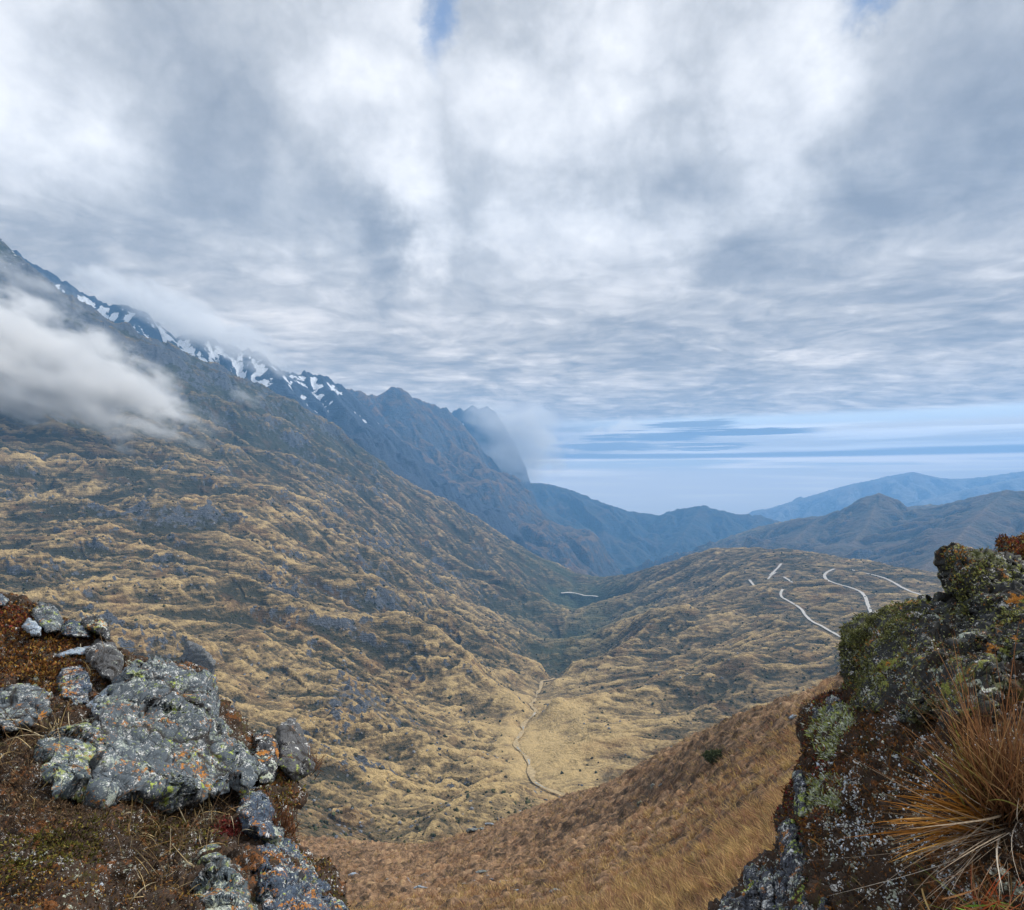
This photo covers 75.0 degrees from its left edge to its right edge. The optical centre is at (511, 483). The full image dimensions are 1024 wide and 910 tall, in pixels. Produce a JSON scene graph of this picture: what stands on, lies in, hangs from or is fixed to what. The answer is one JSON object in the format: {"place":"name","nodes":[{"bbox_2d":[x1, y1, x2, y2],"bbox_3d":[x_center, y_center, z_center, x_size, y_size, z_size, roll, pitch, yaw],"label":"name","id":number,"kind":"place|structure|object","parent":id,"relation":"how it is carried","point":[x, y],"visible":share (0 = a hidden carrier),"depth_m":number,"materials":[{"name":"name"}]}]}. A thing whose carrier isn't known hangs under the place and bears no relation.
{"place":"outdoors","nodes":[
{"label":"outdoors","id":0,"kind":"place"},
{"bbox_2d":[0,592,349,909],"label":"rocky ledge","id":1,"kind":"object","parent":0,"point":[237,720],"visible":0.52,"depth_m":3.66,"materials":[{"name":"soil"}]},
{"bbox_2d":[0,593,9,606],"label":"stone","id":2,"kind":"object","parent":1,"relation":"on","point":[4,600],"visible":1,"depth_m":7.33,"materials":[{"name":"grey stone"}]},
{"bbox_2d":[0,683,55,732],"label":"boulder","id":3,"kind":"object","parent":1,"relation":"on","point":[20,694],"visible":0.9,"depth_m":4.92,"materials":[{"name":"grey stone"}]},
{"bbox_2d":[22,618,41,636],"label":"stone","id":4,"kind":"object","parent":1,"relation":"on","point":[33,628],"visible":1,"depth_m":6.50,"materials":[{"name":"grey stone"}]},
{"bbox_2d":[32,602,63,633],"bbox_3d":[-4.854,1.405,6.978,0.247,0.216,1.280,0,0,-41],"label":"rock","id":5,"kind":"object","parent":1,"relation":"on","point":[48,619],"visible":0.97,"depth_m":6.80,"materials":[{"name":"grey stone"}]},
{"bbox_2d":[33,722,96,802],"bbox_3d":[-2.859,1.752,4.297,0.385,0.378,1.784,0,0,-31],"label":"lichen boulder","id":6,"kind":"object","parent":1,"relation":"on","point":[73,778],"visible":0.91,"depth_m":4.04,"materials":[{"name":"stone"}]},
{"bbox_2d":[56,646,88,657],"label":"stone","id":7,"kind":"object","parent":1,"relation":"on","point":[78,651],"visible":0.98,"depth_m":6.16,"materials":[{"name":"grey stone"}]},
{"bbox_2d":[56,665,91,705],"bbox_3d":[-3.682,1.706,5.610,0.254,0.199,1.144,0,0,-34],"label":"stone slab","id":8,"kind":"object","parent":1,"relation":"on","point":[70,688],"depth_m":5.47,"materials":[{"name":"grey stone"}]},
{"bbox_2d":[60,620,90,637],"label":"rock","id":9,"kind":"object","parent":1,"relation":"on","point":[77,629],"visible":0.98,"depth_m":6.60,"materials":[{"name":"grey stone"}]},
{"bbox_2d":[81,614,110,639],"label":"rock","id":10,"kind":"object","parent":1,"relation":"on","point":[96,624],"visible":1,"depth_m":6.69,"materials":[{"name":"stone"}]},
{"bbox_2d":[86,685,108,711],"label":"rock","id":11,"kind":"object","parent":1,"relation":"on","point":[101,693],"visible":0.32,"depth_m":5.28,"materials":[{"name":"grey stone"}]},
{"bbox_2d":[85,638,123,681],"bbox_3d":[-3.750,1.633,6.155,0.311,0.261,1.266,0,0,-35],"label":"rock","id":12,"kind":"object","parent":1,"relation":"on","point":[107,663],"visible":0.96,"depth_m":5.99,"materials":[{"name":"grey stone"}]},
{"bbox_2d":[0,614,279,909],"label":"dry stems","id":13,"kind":"object","parent":1,"relation":"on","point":[143,832],"visible":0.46,"depth_m":4.05,"materials":[{"name":"brown plant"}]},
{"bbox_2d":[0,637,302,909],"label":"heath","id":14,"kind":"object","parent":1,"relation":"on","point":[71,813],"visible":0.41,"depth_m":3.66,"materials":[{"name":"brown plant"}]},
{"bbox_2d":[0,612,337,909],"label":"lichen flakes","id":15,"kind":"object","parent":1,"relation":"on","point":[171,773],"visible":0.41,"depth_m":4.78,"materials":[{"name":"orange plant"}]},
{"bbox_2d":[81,656,267,814],"bbox_3d":[-2.626,1.905,5.234,1.186,0.741,3.093,0,0,-31],"label":"lichen boulder","id":16,"kind":"object","parent":1,"relation":"on","point":[113,767],"visible":0.97,"depth_m":4.71,"materials":[{"name":"grey stone"}]},
{"bbox_2d":[0,597,350,909],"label":"moss","id":17,"kind":"object","parent":1,"relation":"on","point":[43,664],"visible":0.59,"depth_m":4.04,"materials":[{"name":"brown plant"}]},
{"bbox_2d":[179,641,215,674],"bbox_3d":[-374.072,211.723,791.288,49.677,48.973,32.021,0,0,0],"label":"boulder","id":18,"kind":"object","parent":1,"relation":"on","point":[196,653],"visible":0.61,"depth_m":780.58,"materials":[{"name":"grey stone"}]},
{"bbox_2d":[191,844,257,909],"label":"lichen boulder","id":19,"kind":"object","parent":1,"relation":"on","point":[224,885],"visible":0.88,"depth_m":3.14,"materials":[{"name":"stone"}]},
{"bbox_2d":[236,786,285,842],"bbox_3d":[-1.719,2.255,4.548,0.313,0.388,1.139,0,0,-24],"label":"blue rock","id":20,"kind":"object","parent":1,"relation":"on","point":[256,811],"visible":0.92,"depth_m":4.24,"materials":[{"name":"grey stone"}]},
{"bbox_2d":[252,729,279,783],"bbox_3d":[-2.024,2.268,5.503,0.254,0.309,1.171,0,0,-19],"label":"rock","id":21,"kind":"object","parent":1,"relation":"on","point":[266,752],"visible":0.81,"depth_m":5.37,"materials":[{"name":"stone"}]},
{"bbox_2d":[271,784,312,841],"bbox_3d":[-1.472,2.160,4.326,0.359,0.362,0.262,0,0,0],"label":"grass tuft","id":22,"kind":"object","parent":1,"relation":"on","point":[285,824],"visible":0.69,"depth_m":4.33,"materials":[{"name":"plant"}]},
{"bbox_2d":[274,717,315,780],"bbox_3d":[-1.894,2.342,5.820,0.380,0.400,1.314,0,0,-18],"label":"rock","id":23,"kind":"object","parent":1,"relation":"on","point":[296,763],"visible":0.94,"depth_m":5.59,"materials":[{"name":"grey stone"}]},
{"bbox_2d":[251,838,346,909],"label":"ribbed rock","id":24,"kind":"object","parent":1,"relation":"on","point":[287,886],"visible":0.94,"depth_m":3.43,"materials":[{"name":"grey stone"}]},
{"bbox_2d":[303,733,329,779],"bbox_3d":[-1.688,2.337,5.763,0.265,0.358,0.253,0,0,22],"label":"grass tuft","id":25,"kind":"object","parent":1,"relation":"on","point":[316,763],"visible":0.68,"depth_m":5.73,"materials":[{"name":"plant"}]},
{"bbox_2d":[13,250,527,549],"bbox_3d":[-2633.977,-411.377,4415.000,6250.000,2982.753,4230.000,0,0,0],"label":"snowy mountain","id":26,"kind":"structure","parent":0,"point":[347,412],"depth_m":4849.48,"materials":[{"name":"stone"}]},
{"bbox_2d":[0,238,944,843],"bbox_3d":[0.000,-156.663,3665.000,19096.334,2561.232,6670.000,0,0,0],"label":"valley","id":27,"kind":"structure","parent":0,"point":[460,552],"depth_m":1459.23,"materials":[{"name":"brown plant"}]},
{"bbox_2d":[0,291,922,838],"bbox_3d":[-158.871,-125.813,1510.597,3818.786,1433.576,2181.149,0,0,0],"label":"loose rocks","id":28,"kind":"object","parent":27,"relation":"on","point":[346,629],"visible":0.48,"depth_m":1112.03,"materials":[{"name":"grey stone"}]},
{"bbox_2d":[0,296,940,842],"bbox_3d":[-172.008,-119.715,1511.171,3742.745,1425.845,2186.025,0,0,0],"label":"scrub","id":29,"kind":"object","parent":27,"relation":"on","point":[388,630],"visible":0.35,"depth_m":1201.74,"materials":[{"name":"green plant"}]},
{"bbox_2d":[513,678,564,795],"bbox_3d":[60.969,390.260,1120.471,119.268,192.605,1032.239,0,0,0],"label":"gravel bed","id":30,"kind":"object","parent":27,"relation":"on","point":[531,772],"visible":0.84,"depth_m":865.15,"materials":[{"name":"beige gravel"}]},
{"bbox_2d":[347,387,634,576],"bbox_3d":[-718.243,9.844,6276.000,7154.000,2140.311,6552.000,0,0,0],"label":"mountain ridge","id":31,"kind":"structure","parent":0,"point":[443,442],"depth_m":6841.99,"materials":[{"name":"blue stone"}]},
{"bbox_2d":[452,405,540,509],"bbox_3d":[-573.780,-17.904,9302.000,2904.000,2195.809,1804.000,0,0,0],"label":"mountain peak","id":32,"kind":"structure","parent":0,"point":[486,429],"depth_m":9360.52,"materials":[{"name":"blue stone"}]},
{"bbox_2d":[0,0,1023,514],"label":"sky","id":33,"kind":"structure","parent":0,"point":[732,256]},
{"bbox_2d":[517,693,544,787],"bbox_3d":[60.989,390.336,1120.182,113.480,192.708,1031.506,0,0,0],"label":"stream","id":34,"kind":"structure","parent":0,"point":[523,753],"depth_m":812.75,"materials":[{"name":"liquid"}]},
{"bbox_2d":[297,672,843,909],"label":"hillside","id":35,"kind":"structure","parent":0,"point":[582,806],"depth_m":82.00,"materials":[{"name":"brown plant"}]},
{"bbox_2d":[466,827,483,832],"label":"hillside stone","id":36,"kind":"object","parent":35,"relation":"on","point":[469,830],"visible":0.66,"depth_m":143.94,"materials":[{"name":"grey stone"}]},
{"bbox_2d":[701,748,722,763],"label":"shrub","id":37,"kind":"object","parent":35,"relation":"on","point":[711,755],"visible":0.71,"depth_m":73.59,"materials":[{"name":"green plant"}]},
{"bbox_2d":[561,592,597,596],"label":"road","id":38,"kind":"structure","parent":0,"point":[578,593],"depth_m":3383.23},
{"bbox_2d":[531,483,779,574],"bbox_3d":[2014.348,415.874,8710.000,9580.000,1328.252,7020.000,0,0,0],"label":"blue ridge","id":39,"kind":"structure","parent":0,"point":[631,539],"depth_m":9856.84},
{"bbox_2d":[779,589,839,636],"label":"road","id":40,"kind":"structure","parent":0,"point":[799,607],"depth_m":1588.12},
{"bbox_2d":[632,490,1023,572],"bbox_3d":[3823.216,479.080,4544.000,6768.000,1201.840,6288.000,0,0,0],"label":"mountain","id":41,"kind":"structure","parent":0,"point":[881,528],"depth_m":5250.76,"materials":[{"name":"blue stone"}]},
{"bbox_2d":[823,569,871,611],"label":"road","id":42,"kind":"structure","parent":0,"point":[861,592],"depth_m":1830.87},
{"bbox_2d":[708,602,1023,909],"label":"rocky bank","id":43,"kind":"structure","parent":0,"point":[766,859],"depth_m":2.20,"materials":[{"name":"soil"}]},
{"bbox_2d":[718,888,746,909],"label":"rock","id":44,"kind":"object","parent":43,"relation":"on","point":[731,903],"depth_m":2.60,"materials":[{"name":"grey stone"}]},
{"bbox_2d":[742,863,760,909],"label":"rock","id":45,"kind":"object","parent":43,"relation":"on","point":[751,879],"depth_m":2.63,"materials":[{"name":"grey stone"}]},
{"bbox_2d":[757,865,775,909],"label":"slate slab","id":46,"kind":"structure","parent":43,"relation":"on","point":[766,890],"depth_m":2.54,"materials":[{"name":"grey stone"}]},
{"bbox_2d":[773,858,787,909],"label":"rock","id":47,"kind":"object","parent":43,"relation":"on","point":[780,893],"depth_m":2.46,"materials":[{"name":"grey stone"}]},
{"bbox_2d":[777,818,809,909],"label":"slate slab","id":48,"kind":"structure","parent":43,"relation":"on","point":[791,858],"depth_m":2.54,"materials":[{"name":"grey stone"}]},
{"bbox_2d":[792,770,807,817],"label":"rock","id":49,"kind":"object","parent":43,"relation":"on","point":[800,786],"depth_m":2.91,"materials":[{"name":"grey stone"}]},
{"bbox_2d":[797,826,813,909],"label":"slate slab","id":50,"kind":"structure","parent":43,"relation":"on","point":[801,847],"depth_m":2.53,"materials":[{"name":"grey stone"}]},
{"bbox_2d":[810,700,819,719],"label":"slate slab","id":51,"kind":"structure","parent":43,"relation":"on","point":[815,708],"depth_m":3.53,"materials":[{"name":"grey stone"}]},
{"bbox_2d":[818,897,831,909],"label":"slate slab","id":52,"kind":"structure","parent":43,"relation":"on","point":[824,904],"depth_m":2.10,"materials":[{"name":"grey stone"}]},
{"bbox_2d":[804,767,848,814],"bbox_3d":[1.316,1.321,2.821,0.181,0.257,0.520,0,0,10],"label":"cushion plant","id":53,"kind":"object","parent":43,"relation":"on","point":[817,796],"visible":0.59,"depth_m":2.76,"materials":[{"name":"green plant"}]},
{"bbox_2d":[801,701,856,761],"bbox_3d":[1.603,1.223,3.327,0.252,0.300,0.826,0,0,15],"label":"cushion plant","id":54,"kind":"object","parent":43,"relation":"on","point":[833,731],"visible":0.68,"depth_m":3.22,"materials":[{"name":"green plant"}]},
{"bbox_2d":[825,691,842,715],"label":"slate slab","id":55,"kind":"structure","parent":43,"relation":"on","point":[832,699],"depth_m":3.46,"materials":[{"name":"grey stone"}]},
{"bbox_2d":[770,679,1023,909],"bbox_3d":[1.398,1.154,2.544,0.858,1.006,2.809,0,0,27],"label":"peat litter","id":56,"kind":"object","parent":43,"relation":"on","point":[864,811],"visible":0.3,"depth_m":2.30,"materials":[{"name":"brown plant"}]},
{"bbox_2d":[807,600,1015,909],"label":"stone flakes","id":57,"kind":"object","parent":43,"relation":"on","point":[859,822],"visible":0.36,"depth_m":2.27,"materials":[{"name":"grey stone"}]},
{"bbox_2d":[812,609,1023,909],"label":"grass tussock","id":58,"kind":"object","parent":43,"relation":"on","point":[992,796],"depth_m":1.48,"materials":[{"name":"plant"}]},
{"bbox_2d":[839,591,1014,731],"bbox_3d":[1.878,0.866,2.980,0.619,0.616,2.030,0,0,21],"label":"mossy boulder","id":59,"kind":"object","parent":43,"relation":"on","point":[935,603],"visible":0.76,"depth_m":2.78,"materials":[{"name":"stone"}]},
{"bbox_2d":[835,532,1023,720],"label":"green moss","id":60,"kind":"object","parent":59,"relation":"on","point":[1015,541],"visible":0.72,"depth_m":3.17,"materials":[{"name":"green plant"}]},
{"bbox_2d":[933,542,1023,662],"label":"mossy crag","id":61,"kind":"structure","parent":59,"relation":"on","point":[1012,595],"depth_m":2.97,"materials":[{"name":"stone"}]},
{"bbox_2d":[906,862,1023,909],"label":"grass tuft","id":62,"kind":"object","parent":43,"relation":"on","point":[999,906],"visible":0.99,"depth_m":1.26,"materials":[{"name":"plant"}]},
{"bbox_2d":[995,533,1023,557],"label":"rust rock","id":63,"kind":"object","parent":43,"relation":"on","point":[1002,548],"visible":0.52,"depth_m":3.92,"materials":[{"name":"stone"}]},
{"bbox_2d":[749,471,1023,521],"bbox_3d":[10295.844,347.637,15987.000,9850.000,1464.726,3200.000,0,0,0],"label":"distant mountain","id":64,"kind":"structure","parent":0,"point":[908,487],"depth_m":16080.69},
{"bbox_2d":[851,569,921,594],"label":"road","id":65,"kind":"structure","parent":0,"point":[894,583],"depth_m":1893.93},
{"bbox_2d":[903,478,1023,506],"bbox_3d":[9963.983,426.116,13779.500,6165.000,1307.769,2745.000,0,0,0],"label":"distant foothill","id":66,"kind":"structure","parent":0,"point":[1016,484],"depth_m":13939.38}
]}

